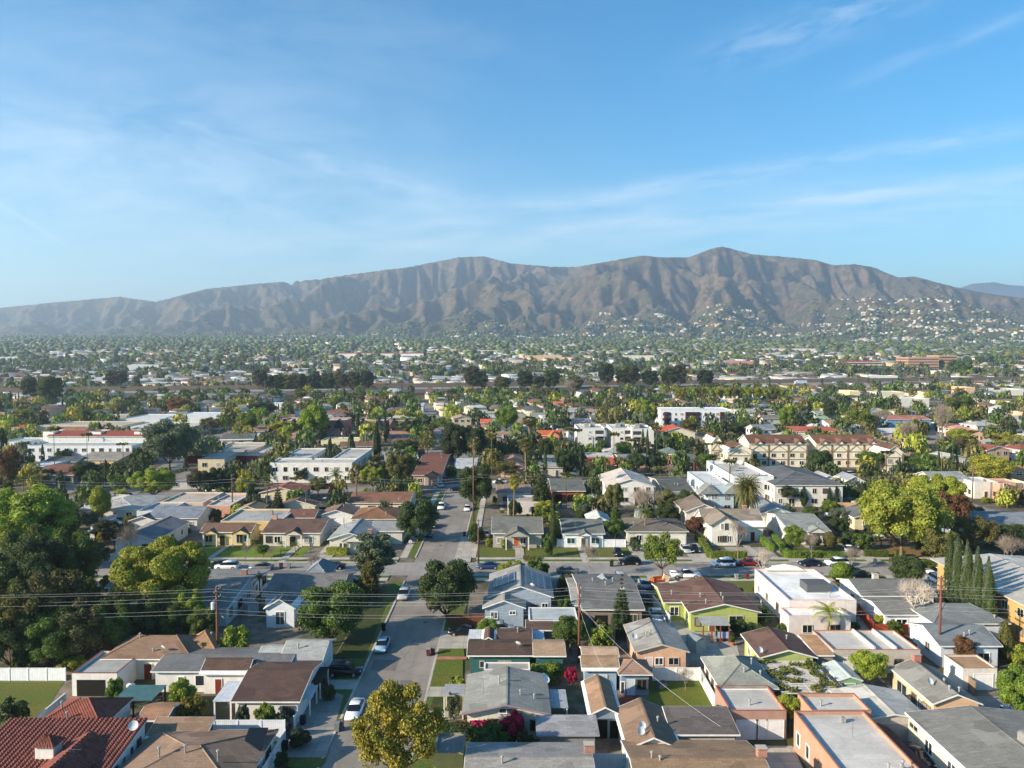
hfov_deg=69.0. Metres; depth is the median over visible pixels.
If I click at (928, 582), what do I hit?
driveway
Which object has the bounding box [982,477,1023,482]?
house
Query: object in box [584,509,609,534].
house
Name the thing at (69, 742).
house
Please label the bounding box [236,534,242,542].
window
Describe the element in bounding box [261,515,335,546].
house
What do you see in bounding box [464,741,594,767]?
house
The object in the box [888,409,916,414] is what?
house
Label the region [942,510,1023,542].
house
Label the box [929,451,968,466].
house
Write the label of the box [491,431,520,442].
house
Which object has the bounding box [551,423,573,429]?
house
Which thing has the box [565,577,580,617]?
house
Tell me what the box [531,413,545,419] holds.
house
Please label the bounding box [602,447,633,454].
house
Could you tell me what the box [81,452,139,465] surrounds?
house
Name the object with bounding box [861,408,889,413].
house
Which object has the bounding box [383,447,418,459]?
house
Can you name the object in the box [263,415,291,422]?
house
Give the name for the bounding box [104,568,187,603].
house
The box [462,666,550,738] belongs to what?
house
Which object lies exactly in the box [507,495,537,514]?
house
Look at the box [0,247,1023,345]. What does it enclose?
mountains
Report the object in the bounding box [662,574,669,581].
board
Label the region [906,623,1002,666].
house
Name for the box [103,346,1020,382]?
plain ground
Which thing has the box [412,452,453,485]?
house
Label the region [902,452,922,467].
house
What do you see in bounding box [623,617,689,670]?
house
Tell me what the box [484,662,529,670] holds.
house
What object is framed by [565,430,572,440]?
house
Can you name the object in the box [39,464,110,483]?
house
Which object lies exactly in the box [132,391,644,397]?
freeway bank
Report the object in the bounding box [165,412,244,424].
building
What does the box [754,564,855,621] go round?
house
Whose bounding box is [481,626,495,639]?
house
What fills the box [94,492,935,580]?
sidewalk
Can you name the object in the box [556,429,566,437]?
house
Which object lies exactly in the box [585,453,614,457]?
house
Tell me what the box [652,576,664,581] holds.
discarded sofa
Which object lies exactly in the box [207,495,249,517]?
house
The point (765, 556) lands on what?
bare tree
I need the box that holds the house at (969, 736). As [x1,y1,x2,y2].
[905,705,1023,767]
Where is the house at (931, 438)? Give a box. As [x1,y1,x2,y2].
[918,435,942,440]
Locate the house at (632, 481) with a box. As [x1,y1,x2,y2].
[598,468,655,504]
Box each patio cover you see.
[117,685,166,717]
[213,681,240,719]
[443,684,464,718]
[467,629,481,658]
[532,631,544,657]
[549,689,567,714]
[698,616,730,641]
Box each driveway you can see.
[102,551,119,561]
[287,688,342,756]
[313,542,332,561]
[328,680,358,688]
[427,687,447,696]
[431,711,462,719]
[438,631,467,647]
[455,537,473,561]
[622,537,652,561]
[646,575,674,587]
[671,620,694,631]
[679,632,738,665]
[680,537,713,561]
[753,746,802,767]
[766,537,803,561]
[838,537,881,561]
[856,609,868,629]
[883,575,936,590]
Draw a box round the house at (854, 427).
[852,426,877,433]
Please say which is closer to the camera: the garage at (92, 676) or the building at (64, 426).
the garage at (92, 676)
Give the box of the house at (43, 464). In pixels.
[21,460,68,467]
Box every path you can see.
[208,545,230,559]
[273,583,383,767]
[277,545,300,561]
[437,656,465,658]
[515,547,524,561]
[578,547,588,561]
[743,545,767,561]
[803,545,828,559]
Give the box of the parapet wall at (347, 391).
[6,381,1006,396]
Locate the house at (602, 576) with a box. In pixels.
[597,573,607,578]
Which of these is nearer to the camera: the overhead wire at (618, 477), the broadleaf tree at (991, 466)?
the overhead wire at (618, 477)
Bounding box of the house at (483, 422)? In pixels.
[480,419,492,429]
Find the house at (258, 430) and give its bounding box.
[243,427,269,435]
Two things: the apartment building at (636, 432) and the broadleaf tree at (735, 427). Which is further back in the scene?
the broadleaf tree at (735, 427)
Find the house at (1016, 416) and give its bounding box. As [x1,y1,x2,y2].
[1002,415,1021,419]
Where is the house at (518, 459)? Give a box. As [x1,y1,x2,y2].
[501,453,524,476]
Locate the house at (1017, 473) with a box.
[1006,465,1023,480]
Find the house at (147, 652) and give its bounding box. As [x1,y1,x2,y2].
[100,632,200,679]
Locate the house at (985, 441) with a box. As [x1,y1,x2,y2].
[978,439,1007,445]
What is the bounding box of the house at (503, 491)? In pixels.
[496,484,530,504]
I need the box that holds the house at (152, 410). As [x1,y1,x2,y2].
[136,408,161,413]
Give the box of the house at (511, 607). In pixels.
[482,593,525,626]
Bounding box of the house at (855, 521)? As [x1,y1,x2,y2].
[840,504,865,529]
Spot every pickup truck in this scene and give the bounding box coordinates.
[647,607,665,621]
[669,567,700,578]
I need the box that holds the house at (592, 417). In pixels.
[587,415,605,422]
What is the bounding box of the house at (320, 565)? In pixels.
[306,558,338,572]
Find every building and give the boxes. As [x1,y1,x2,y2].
[0,405,60,411]
[2,437,42,455]
[11,424,39,428]
[11,425,94,432]
[28,442,142,460]
[40,421,144,427]
[43,430,58,441]
[46,430,147,441]
[118,414,183,421]
[122,422,211,431]
[127,365,164,370]
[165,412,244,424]
[186,445,265,465]
[198,450,246,471]
[238,445,284,471]
[270,458,357,482]
[273,402,283,409]
[278,448,325,458]
[281,418,303,438]
[321,418,351,437]
[321,437,363,447]
[332,448,371,467]
[338,352,372,358]
[359,418,390,438]
[380,352,423,356]
[388,418,412,433]
[426,349,456,351]
[463,350,496,351]
[525,355,561,359]
[537,430,562,441]
[574,422,604,447]
[606,422,633,447]
[623,355,653,358]
[626,423,653,449]
[653,407,732,426]
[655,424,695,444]
[687,471,737,507]
[703,432,721,459]
[706,460,773,500]
[720,440,752,463]
[721,361,752,364]
[738,434,807,466]
[748,466,844,506]
[762,349,815,350]
[778,426,839,435]
[803,434,877,466]
[835,361,881,366]
[839,390,859,396]
[860,375,897,377]
[867,391,904,396]
[869,441,904,473]
[874,397,928,406]
[880,415,931,427]
[896,357,938,368]
[926,355,956,366]
[929,370,948,374]
[930,553,1023,642]
[951,386,974,395]
[979,388,1022,395]
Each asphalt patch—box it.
[267,570,305,573]
[370,660,398,669]
[399,680,410,686]
[434,523,447,532]
[674,564,743,566]
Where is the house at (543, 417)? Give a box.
[539,415,559,426]
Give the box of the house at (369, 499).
[347,492,415,511]
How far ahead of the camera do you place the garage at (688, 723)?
81.48 m
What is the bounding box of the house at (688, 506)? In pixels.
[674,494,718,524]
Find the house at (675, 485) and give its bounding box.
[648,477,694,496]
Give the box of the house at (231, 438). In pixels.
[220,433,256,445]
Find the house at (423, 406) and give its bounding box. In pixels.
[418,403,425,411]
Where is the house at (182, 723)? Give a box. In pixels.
[144,717,215,739]
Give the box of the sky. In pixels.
[0,0,1023,307]
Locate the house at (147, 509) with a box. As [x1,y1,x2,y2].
[137,502,183,515]
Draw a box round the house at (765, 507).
[749,499,791,525]
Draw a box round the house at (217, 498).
[208,493,250,503]
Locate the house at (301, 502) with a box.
[283,496,320,508]
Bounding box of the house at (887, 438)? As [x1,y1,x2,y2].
[875,435,900,448]
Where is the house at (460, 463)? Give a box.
[454,457,479,476]
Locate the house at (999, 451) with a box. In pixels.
[971,443,1009,459]
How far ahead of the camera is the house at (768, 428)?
356.04 m
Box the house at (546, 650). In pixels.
[532,639,565,675]
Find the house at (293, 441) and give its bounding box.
[286,437,319,448]
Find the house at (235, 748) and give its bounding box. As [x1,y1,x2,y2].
[120,728,278,767]
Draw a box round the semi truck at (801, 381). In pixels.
[794,380,806,383]
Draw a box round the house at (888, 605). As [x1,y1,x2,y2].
[859,597,932,632]
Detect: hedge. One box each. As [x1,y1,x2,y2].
[326,546,347,555]
[443,721,475,745]
[523,555,538,559]
[696,533,747,558]
[758,535,774,551]
[771,534,823,557]
[800,550,845,557]
[862,549,888,556]
[893,549,905,555]
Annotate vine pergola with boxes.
[756,657,839,696]
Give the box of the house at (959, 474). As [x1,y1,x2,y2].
[913,471,969,482]
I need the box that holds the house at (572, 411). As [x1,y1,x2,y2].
[554,408,577,417]
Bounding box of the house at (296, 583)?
[261,569,355,613]
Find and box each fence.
[0,667,65,680]
[34,693,65,717]
[108,514,117,519]
[213,719,285,741]
[262,729,285,767]
[293,684,312,728]
[447,613,484,625]
[557,539,563,546]
[558,510,576,514]
[594,752,624,767]
[603,539,625,546]
[652,595,670,623]
[652,667,700,680]
[691,659,704,667]
[699,668,714,705]
[820,665,843,687]
[857,603,874,629]
[875,624,908,634]
[968,676,975,695]
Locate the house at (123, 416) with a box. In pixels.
[106,414,127,420]
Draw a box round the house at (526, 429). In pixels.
[522,425,533,433]
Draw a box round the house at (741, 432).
[721,427,744,433]
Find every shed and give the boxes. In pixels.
[128,512,157,528]
[137,702,180,735]
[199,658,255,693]
[242,598,258,615]
[525,619,553,638]
[535,715,599,752]
[550,575,559,589]
[585,493,601,509]
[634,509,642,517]
[685,632,706,653]
[798,634,834,670]
[822,660,862,686]
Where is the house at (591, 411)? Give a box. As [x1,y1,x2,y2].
[580,409,597,414]
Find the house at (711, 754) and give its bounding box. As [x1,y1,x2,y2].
[620,740,768,767]
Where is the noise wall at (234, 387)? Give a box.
[0,376,1023,392]
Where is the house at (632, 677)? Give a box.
[617,659,652,694]
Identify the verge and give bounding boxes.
[93,492,928,767]
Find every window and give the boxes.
[121,753,126,765]
[129,744,133,756]
[137,736,141,748]
[195,675,203,686]
[205,535,212,541]
[229,606,232,616]
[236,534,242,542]
[238,597,242,608]
[246,589,250,598]
[262,575,265,585]
[265,536,271,542]
[265,744,270,761]
[274,536,280,542]
[275,611,284,624]
[282,706,294,717]
[304,536,312,542]
[313,467,318,471]
[479,661,484,667]
[487,718,497,722]
[490,611,497,618]
[497,537,503,543]
[499,708,513,713]
[520,537,525,543]
[530,719,535,730]
[567,538,574,543]
[591,538,599,543]
[620,681,624,693]
[626,755,628,767]
[630,614,637,621]
[636,679,647,689]
[655,657,662,664]
[668,657,678,664]
[670,606,678,615]
[694,617,700,625]
[706,668,708,681]
[711,494,717,499]
[711,676,713,690]
[720,523,724,529]
[721,536,726,541]
[725,494,729,499]
[727,536,731,541]
[729,615,743,621]
[778,498,782,503]
[788,498,794,503]
[796,730,800,748]
[802,625,812,632]
[805,742,809,761]
[811,498,817,503]
[812,488,816,493]
[817,758,821,767]
[822,488,828,493]
[830,625,840,629]
[894,659,902,664]
[896,619,907,623]
[896,678,906,696]
[909,720,918,733]
[911,691,916,704]
[917,696,921,709]
[922,700,930,709]
[924,640,929,651]
[924,737,932,757]
[947,758,956,767]
[977,652,989,662]
[1001,599,1007,610]
[1016,625,1023,636]
[1017,606,1023,618]
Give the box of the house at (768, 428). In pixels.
[745,424,776,433]
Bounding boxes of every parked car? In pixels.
[248,562,273,568]
[332,561,345,569]
[344,697,365,720]
[374,636,390,652]
[424,529,433,537]
[436,482,443,487]
[448,624,476,635]
[449,486,459,490]
[464,504,470,510]
[476,560,499,569]
[484,530,489,537]
[492,478,506,483]
[496,621,514,627]
[556,565,579,574]
[612,547,622,555]
[638,578,650,588]
[679,544,691,552]
[689,544,700,552]
[737,557,760,566]
[797,558,822,566]
[844,544,853,551]
[853,570,869,577]
[902,741,936,767]
[926,567,937,572]
[1000,704,1014,709]
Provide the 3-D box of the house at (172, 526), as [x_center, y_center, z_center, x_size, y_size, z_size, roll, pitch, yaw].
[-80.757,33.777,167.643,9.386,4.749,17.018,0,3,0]
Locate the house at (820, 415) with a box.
[811,411,835,419]
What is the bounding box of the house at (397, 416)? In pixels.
[389,415,408,417]
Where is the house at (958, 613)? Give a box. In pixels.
[908,602,1010,637]
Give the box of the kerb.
[317,492,474,767]
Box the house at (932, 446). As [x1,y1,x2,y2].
[901,441,939,453]
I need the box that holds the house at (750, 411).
[733,409,774,416]
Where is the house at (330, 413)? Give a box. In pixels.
[327,409,350,416]
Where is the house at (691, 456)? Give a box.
[669,454,698,471]
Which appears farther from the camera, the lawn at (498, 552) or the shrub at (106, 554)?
the lawn at (498, 552)
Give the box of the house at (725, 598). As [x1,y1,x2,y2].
[669,576,761,630]
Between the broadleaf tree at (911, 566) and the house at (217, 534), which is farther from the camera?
the house at (217, 534)
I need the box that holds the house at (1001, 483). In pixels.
[980,478,1023,500]
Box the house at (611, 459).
[585,457,616,470]
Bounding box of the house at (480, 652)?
[466,634,532,673]
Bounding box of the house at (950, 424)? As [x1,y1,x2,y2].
[938,423,959,431]
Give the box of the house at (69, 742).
[0,717,147,767]
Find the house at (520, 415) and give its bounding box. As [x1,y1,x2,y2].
[517,412,526,418]
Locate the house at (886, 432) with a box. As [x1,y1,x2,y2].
[873,428,897,437]
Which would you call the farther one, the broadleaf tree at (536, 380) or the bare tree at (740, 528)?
the broadleaf tree at (536, 380)
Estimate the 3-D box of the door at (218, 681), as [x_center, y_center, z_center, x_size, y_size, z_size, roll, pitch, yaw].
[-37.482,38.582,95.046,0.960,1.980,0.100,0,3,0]
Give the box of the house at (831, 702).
[798,693,871,717]
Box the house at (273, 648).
[258,644,284,652]
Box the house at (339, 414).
[332,412,350,417]
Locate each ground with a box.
[0,393,1023,767]
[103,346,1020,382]
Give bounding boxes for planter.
[729,635,735,645]
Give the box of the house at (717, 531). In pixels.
[694,505,765,545]
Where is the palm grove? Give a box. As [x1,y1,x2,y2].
[12,377,1004,508]
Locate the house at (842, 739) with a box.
[793,711,927,767]
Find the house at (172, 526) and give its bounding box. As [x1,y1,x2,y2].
[112,516,189,553]
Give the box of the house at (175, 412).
[164,412,188,413]
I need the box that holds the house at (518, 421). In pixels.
[508,419,527,427]
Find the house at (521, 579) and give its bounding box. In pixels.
[487,564,553,618]
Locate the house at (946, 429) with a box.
[943,425,968,437]
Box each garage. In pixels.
[72,650,135,695]
[235,501,268,510]
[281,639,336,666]
[287,506,323,517]
[319,503,359,525]
[434,733,465,767]
[662,706,740,739]
[715,685,786,739]
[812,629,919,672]
[837,502,856,517]
[944,654,996,689]
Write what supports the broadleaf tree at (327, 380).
on the ground at (260, 633)
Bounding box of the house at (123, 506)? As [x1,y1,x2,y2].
[79,494,170,520]
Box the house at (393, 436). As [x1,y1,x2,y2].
[389,434,413,444]
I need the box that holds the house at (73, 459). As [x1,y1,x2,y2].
[45,456,84,463]
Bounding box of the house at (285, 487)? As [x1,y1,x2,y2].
[259,481,310,502]
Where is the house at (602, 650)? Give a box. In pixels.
[579,646,619,658]
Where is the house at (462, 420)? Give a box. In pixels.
[451,414,471,426]
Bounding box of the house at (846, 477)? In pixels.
[833,471,865,492]
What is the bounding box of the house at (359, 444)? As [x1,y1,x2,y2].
[339,441,373,454]
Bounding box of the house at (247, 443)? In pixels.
[225,442,277,446]
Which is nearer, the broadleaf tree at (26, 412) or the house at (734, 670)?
the house at (734, 670)
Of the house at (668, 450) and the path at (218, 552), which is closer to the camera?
the path at (218, 552)
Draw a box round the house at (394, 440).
[391,438,417,443]
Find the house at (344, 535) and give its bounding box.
[327,518,377,552]
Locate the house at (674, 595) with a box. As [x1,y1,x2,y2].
[652,583,692,619]
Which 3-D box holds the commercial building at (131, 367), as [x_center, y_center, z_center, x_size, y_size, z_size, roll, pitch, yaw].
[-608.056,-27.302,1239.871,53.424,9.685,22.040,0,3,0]
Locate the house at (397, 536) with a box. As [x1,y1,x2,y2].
[372,521,406,543]
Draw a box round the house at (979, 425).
[959,421,997,436]
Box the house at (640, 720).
[615,697,678,752]
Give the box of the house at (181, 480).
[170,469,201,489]
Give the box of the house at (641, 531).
[619,518,688,544]
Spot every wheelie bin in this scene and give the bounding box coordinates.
[281,740,288,750]
[299,715,305,724]
[334,721,339,731]
[338,719,344,729]
[381,623,385,630]
[426,647,430,655]
[431,646,434,654]
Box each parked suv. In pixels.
[208,559,227,568]
[214,560,239,568]
[326,661,362,677]
[353,575,360,584]
[397,585,410,599]
[437,501,445,509]
[614,570,623,573]
[617,555,641,565]
[639,590,649,602]
[711,557,735,567]
[824,556,849,566]
[846,471,856,475]
[847,542,858,548]
[926,572,936,582]
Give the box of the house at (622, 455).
[613,453,647,467]
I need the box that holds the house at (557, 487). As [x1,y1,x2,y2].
[547,478,585,501]
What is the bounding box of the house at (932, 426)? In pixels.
[931,422,937,429]
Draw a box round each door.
[143,663,152,679]
[214,678,221,693]
[324,651,329,666]
[329,517,343,525]
[513,538,518,545]
[581,538,585,546]
[627,679,634,694]
[645,657,652,670]
[670,535,685,543]
[735,720,758,739]
[750,532,754,540]
[755,720,767,739]
[766,720,783,739]
[843,657,857,672]
[845,683,855,686]
[973,673,993,689]
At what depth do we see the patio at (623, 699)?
93.72 m
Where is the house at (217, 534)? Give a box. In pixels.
[199,523,261,546]
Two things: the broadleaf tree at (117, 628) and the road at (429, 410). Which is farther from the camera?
the road at (429, 410)
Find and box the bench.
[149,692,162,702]
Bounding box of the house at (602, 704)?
[581,674,619,737]
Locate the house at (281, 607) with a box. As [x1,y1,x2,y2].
[263,590,302,627]
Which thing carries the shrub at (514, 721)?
on the ground at (260, 633)
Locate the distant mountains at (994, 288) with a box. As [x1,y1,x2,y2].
[961,282,1023,297]
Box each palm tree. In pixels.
[1,480,14,492]
[16,476,29,491]
[247,461,258,477]
[250,538,259,553]
[251,571,269,602]
[259,474,273,503]
[290,542,300,556]
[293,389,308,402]
[327,468,344,502]
[357,393,365,401]
[467,437,481,457]
[509,474,519,515]
[518,437,532,478]
[520,416,537,433]
[547,512,559,543]
[634,504,654,525]
[731,473,764,507]
[809,600,849,629]
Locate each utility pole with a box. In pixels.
[211,586,220,642]
[230,474,233,501]
[473,438,473,520]
[477,519,478,563]
[578,583,580,662]
[936,575,947,634]
[971,465,974,500]
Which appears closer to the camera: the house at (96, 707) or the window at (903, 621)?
the house at (96, 707)
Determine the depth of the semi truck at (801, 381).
823.00 m
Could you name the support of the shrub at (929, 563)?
on the ground at (260, 633)
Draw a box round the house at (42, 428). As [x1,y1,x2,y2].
[20,426,46,436]
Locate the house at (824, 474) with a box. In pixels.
[814,471,835,478]
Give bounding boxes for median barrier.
[3,380,1006,393]
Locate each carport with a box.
[528,607,577,638]
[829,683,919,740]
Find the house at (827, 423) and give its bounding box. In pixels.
[817,420,850,428]
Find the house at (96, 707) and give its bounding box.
[45,697,133,717]
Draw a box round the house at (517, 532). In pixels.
[491,516,543,549]
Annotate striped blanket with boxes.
[717,632,727,640]
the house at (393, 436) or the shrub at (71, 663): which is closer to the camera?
the shrub at (71, 663)
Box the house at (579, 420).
[569,418,591,425]
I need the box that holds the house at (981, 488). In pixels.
[961,477,997,498]
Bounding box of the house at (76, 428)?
[59,427,91,429]
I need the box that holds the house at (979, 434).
[967,428,984,439]
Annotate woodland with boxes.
[0,276,1023,359]
[0,352,1023,386]
[0,378,1023,504]
[0,379,1023,514]
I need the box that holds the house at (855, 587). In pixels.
[836,573,937,608]
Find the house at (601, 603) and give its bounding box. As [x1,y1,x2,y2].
[572,574,644,627]
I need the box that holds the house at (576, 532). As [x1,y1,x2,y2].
[560,518,604,548]
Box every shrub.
[0,696,29,725]
[11,650,40,667]
[40,469,54,479]
[55,655,87,671]
[80,511,98,525]
[97,541,110,565]
[99,575,111,589]
[104,676,123,696]
[167,678,197,708]
[178,693,209,716]
[219,624,249,646]
[235,703,249,719]
[253,702,275,719]
[273,750,288,767]
[274,710,289,730]
[288,727,311,748]
[317,678,327,691]
[322,684,335,699]
[446,691,461,718]
[449,675,465,700]
[456,719,468,737]
[468,522,484,542]
[469,719,488,726]
[470,721,510,741]
[485,538,491,546]
[492,496,496,503]
[495,717,508,733]
[500,539,507,547]
[504,709,524,741]
[508,498,522,515]
[516,729,533,741]
[527,557,549,572]
[530,661,563,683]
[532,506,549,521]
[542,533,552,555]
[557,597,573,606]
[564,573,572,583]
[564,666,577,684]
[585,447,602,452]
[588,625,613,645]
[592,619,605,628]
[603,624,614,645]
[629,536,640,545]
[630,540,640,550]
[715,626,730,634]
[751,624,763,630]
[776,622,786,630]
[840,531,855,545]
[850,622,860,629]
[855,532,873,549]
[865,572,885,577]
[874,614,883,623]
[886,619,903,634]
[921,558,936,568]
[981,497,989,502]
[1008,642,1023,662]
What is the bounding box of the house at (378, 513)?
[351,506,402,521]
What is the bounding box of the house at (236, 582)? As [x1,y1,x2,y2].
[158,569,270,625]
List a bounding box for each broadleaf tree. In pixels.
[0,446,20,488]
[0,465,17,480]
[0,483,78,547]
[0,523,48,555]
[0,544,22,567]
[0,552,49,595]
[0,578,25,598]
[0,584,65,647]
[0,607,35,667]
[10,533,67,568]
[13,409,34,419]
[16,568,92,615]
[19,377,37,396]
[22,606,73,667]
[35,376,63,404]
[39,512,79,543]
[44,597,106,657]
[45,564,70,576]
[50,527,102,578]
[53,450,72,455]
[64,576,100,604]
[68,461,98,476]
[76,513,84,526]
[87,587,131,649]
[88,485,111,519]
[89,520,119,536]
[93,599,131,651]
[95,532,110,542]
[100,525,125,548]
[103,370,129,386]
[108,535,211,616]
[119,463,136,473]
[119,521,134,529]
[123,514,136,521]
[124,399,139,408]
[126,467,176,493]
[128,598,159,635]
[140,420,200,470]
[155,603,190,634]
[166,397,190,409]
[171,588,205,633]
[186,469,210,489]
[186,606,215,634]
[199,417,221,434]
[203,476,216,489]
[208,467,223,489]
[211,509,221,519]
[219,468,238,488]
[235,411,257,426]
[235,475,256,492]
[246,402,278,413]
[251,369,267,389]
[256,544,270,556]
[261,375,277,387]
[267,421,298,433]
[271,375,285,388]
[282,374,295,388]
[291,374,307,388]
[294,468,307,478]
[294,580,368,642]
[296,404,329,432]
[306,373,320,388]
[308,477,326,495]
[320,372,333,388]
[333,372,346,388]
[345,371,360,387]
[349,532,396,576]
[350,679,447,767]
[358,466,384,490]
[359,371,374,388]
[367,412,381,419]
[385,451,414,481]
[395,416,420,431]
[395,440,419,451]
[396,499,439,541]
[416,558,477,618]
[430,417,453,435]
[438,422,466,461]
[457,463,492,508]
[462,425,487,454]
[464,366,480,387]
[471,371,487,389]
[476,618,499,629]
[490,460,518,477]
[494,376,510,388]
[494,404,517,430]
[497,560,524,570]
[516,370,532,388]
[529,376,544,389]
[533,500,551,512]
[537,437,552,454]
[543,370,559,391]
[550,615,589,651]
[554,449,574,472]
[566,375,583,387]
[575,503,591,511]
[575,509,587,517]
[597,439,606,448]
[598,363,614,385]
[603,517,626,538]
[604,483,623,507]
[609,511,621,517]
[614,441,633,453]
[615,369,629,384]
[625,365,640,384]
[626,453,645,472]
[633,403,658,420]
[641,531,684,575]
[642,370,658,384]
[647,453,662,473]
[654,503,678,517]
[655,488,675,505]
[660,367,677,385]
[671,364,687,385]
[674,386,687,397]
[676,489,698,499]
[680,419,697,430]
[684,387,696,394]
[684,516,704,538]
[694,386,707,398]
[695,453,717,468]
[697,369,713,384]
[701,386,716,396]
[711,386,724,398]
[719,387,733,399]
[723,422,747,432]
[729,387,742,398]
[729,618,748,633]
[738,386,752,398]
[748,387,760,399]
[757,606,772,624]
[758,386,771,400]
[766,387,778,398]
[775,386,788,396]
[777,693,799,729]
[778,405,797,425]
[780,485,798,497]
[783,524,807,549]
[801,508,819,517]
[804,505,818,510]
[804,535,822,549]
[806,449,833,465]
[806,451,825,467]
[821,499,840,518]
[822,399,836,418]
[822,531,836,550]
[828,507,847,518]
[829,517,850,535]
[829,561,855,583]
[842,408,876,433]
[848,649,889,684]
[849,487,858,499]
[854,479,955,556]
[855,451,884,465]
[864,523,893,546]
[888,555,926,578]
[902,453,942,467]
[909,473,967,513]
[912,540,936,549]
[917,422,930,432]
[921,528,964,557]
[937,490,974,528]
[943,396,977,410]
[945,428,971,437]
[946,359,972,371]
[949,436,982,451]
[950,529,970,545]
[951,514,1000,553]
[952,634,976,653]
[967,453,1017,478]
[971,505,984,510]
[979,532,1000,546]
[990,432,1023,445]
[994,662,1023,710]
[998,523,1023,547]
[998,524,1023,552]
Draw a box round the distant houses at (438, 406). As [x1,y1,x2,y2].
[0,298,1023,418]
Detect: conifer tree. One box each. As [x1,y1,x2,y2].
[98,460,103,471]
[271,480,284,508]
[356,553,383,600]
[532,461,551,501]
[549,507,561,540]
[609,574,632,637]
[610,498,618,519]
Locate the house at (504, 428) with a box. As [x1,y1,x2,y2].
[485,424,510,431]
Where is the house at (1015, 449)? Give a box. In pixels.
[1001,444,1023,461]
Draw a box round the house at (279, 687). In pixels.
[230,654,325,723]
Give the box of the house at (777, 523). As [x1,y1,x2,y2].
[766,512,830,543]
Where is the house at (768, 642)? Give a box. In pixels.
[740,626,817,676]
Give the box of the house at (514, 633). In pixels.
[496,627,532,638]
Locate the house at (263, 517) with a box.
[220,509,290,535]
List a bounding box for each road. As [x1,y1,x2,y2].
[37,445,655,461]
[52,480,106,493]
[65,468,969,499]
[77,562,935,574]
[110,411,276,495]
[211,429,515,435]
[320,489,472,767]
[423,404,467,480]
[608,413,801,467]
[969,502,993,510]
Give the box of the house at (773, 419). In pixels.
[756,415,780,424]
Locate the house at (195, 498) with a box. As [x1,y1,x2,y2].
[160,492,223,505]
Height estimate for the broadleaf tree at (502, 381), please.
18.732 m
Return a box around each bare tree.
[114,523,140,546]
[240,546,248,563]
[268,545,274,563]
[306,553,323,564]
[563,378,576,395]
[580,541,598,573]
[628,486,663,517]
[665,465,676,475]
[677,667,693,689]
[729,515,746,558]
[753,549,771,568]
[803,530,821,557]
[842,545,862,564]
[871,410,889,427]
[896,419,918,441]
[897,576,939,607]
[932,403,953,438]
[995,534,1023,554]
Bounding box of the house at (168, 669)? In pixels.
[150,647,294,691]
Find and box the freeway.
[21,380,997,393]
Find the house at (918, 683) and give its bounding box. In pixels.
[889,652,982,709]
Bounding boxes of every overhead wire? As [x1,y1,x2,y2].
[13,600,208,606]
[217,598,579,605]
[218,612,566,617]
[219,595,569,602]
[221,607,577,614]
[227,587,575,593]
[228,590,572,596]
[496,473,738,477]
[580,606,936,613]
[583,586,934,592]
[588,589,935,594]
[589,594,926,600]
[593,610,938,616]
[594,597,943,603]
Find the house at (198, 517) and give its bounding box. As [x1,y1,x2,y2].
[150,504,215,530]
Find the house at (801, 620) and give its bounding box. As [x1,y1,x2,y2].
[780,607,850,637]
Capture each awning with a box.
[302,685,317,715]
[311,667,328,698]
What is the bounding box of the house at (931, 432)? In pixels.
[928,430,936,435]
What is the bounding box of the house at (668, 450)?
[657,447,677,462]
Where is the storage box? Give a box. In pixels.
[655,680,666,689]
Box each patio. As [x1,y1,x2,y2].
[619,695,638,705]
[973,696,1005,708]
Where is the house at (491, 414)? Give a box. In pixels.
[474,410,495,417]
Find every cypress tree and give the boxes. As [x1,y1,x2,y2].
[355,413,359,436]
[373,420,381,455]
[383,414,387,442]
[549,494,556,547]
[557,573,567,593]
[799,486,808,506]
[826,487,833,501]
[834,486,839,501]
[858,482,865,497]
[866,475,870,491]
[873,470,879,482]
[942,531,953,602]
[948,536,959,602]
[951,547,963,602]
[959,539,969,601]
[960,547,973,602]
[969,546,980,602]
[971,558,983,607]
[979,556,991,608]
[982,570,998,614]
[996,619,1015,661]
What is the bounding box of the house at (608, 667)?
[578,655,619,689]
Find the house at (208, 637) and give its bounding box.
[192,630,224,648]
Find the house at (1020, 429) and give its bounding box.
[998,426,1023,432]
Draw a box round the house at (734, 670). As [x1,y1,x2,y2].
[700,655,778,692]
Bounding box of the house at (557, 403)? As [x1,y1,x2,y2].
[553,401,571,406]
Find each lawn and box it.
[0,681,63,717]
[198,547,310,556]
[287,758,325,766]
[318,581,384,660]
[334,606,385,657]
[430,660,462,686]
[430,697,461,710]
[439,649,463,655]
[476,547,549,556]
[550,547,631,556]
[646,681,711,706]
[724,547,777,556]
[726,581,749,592]
[739,581,754,592]
[788,547,858,556]
[859,547,974,556]
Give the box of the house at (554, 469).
[538,455,563,475]

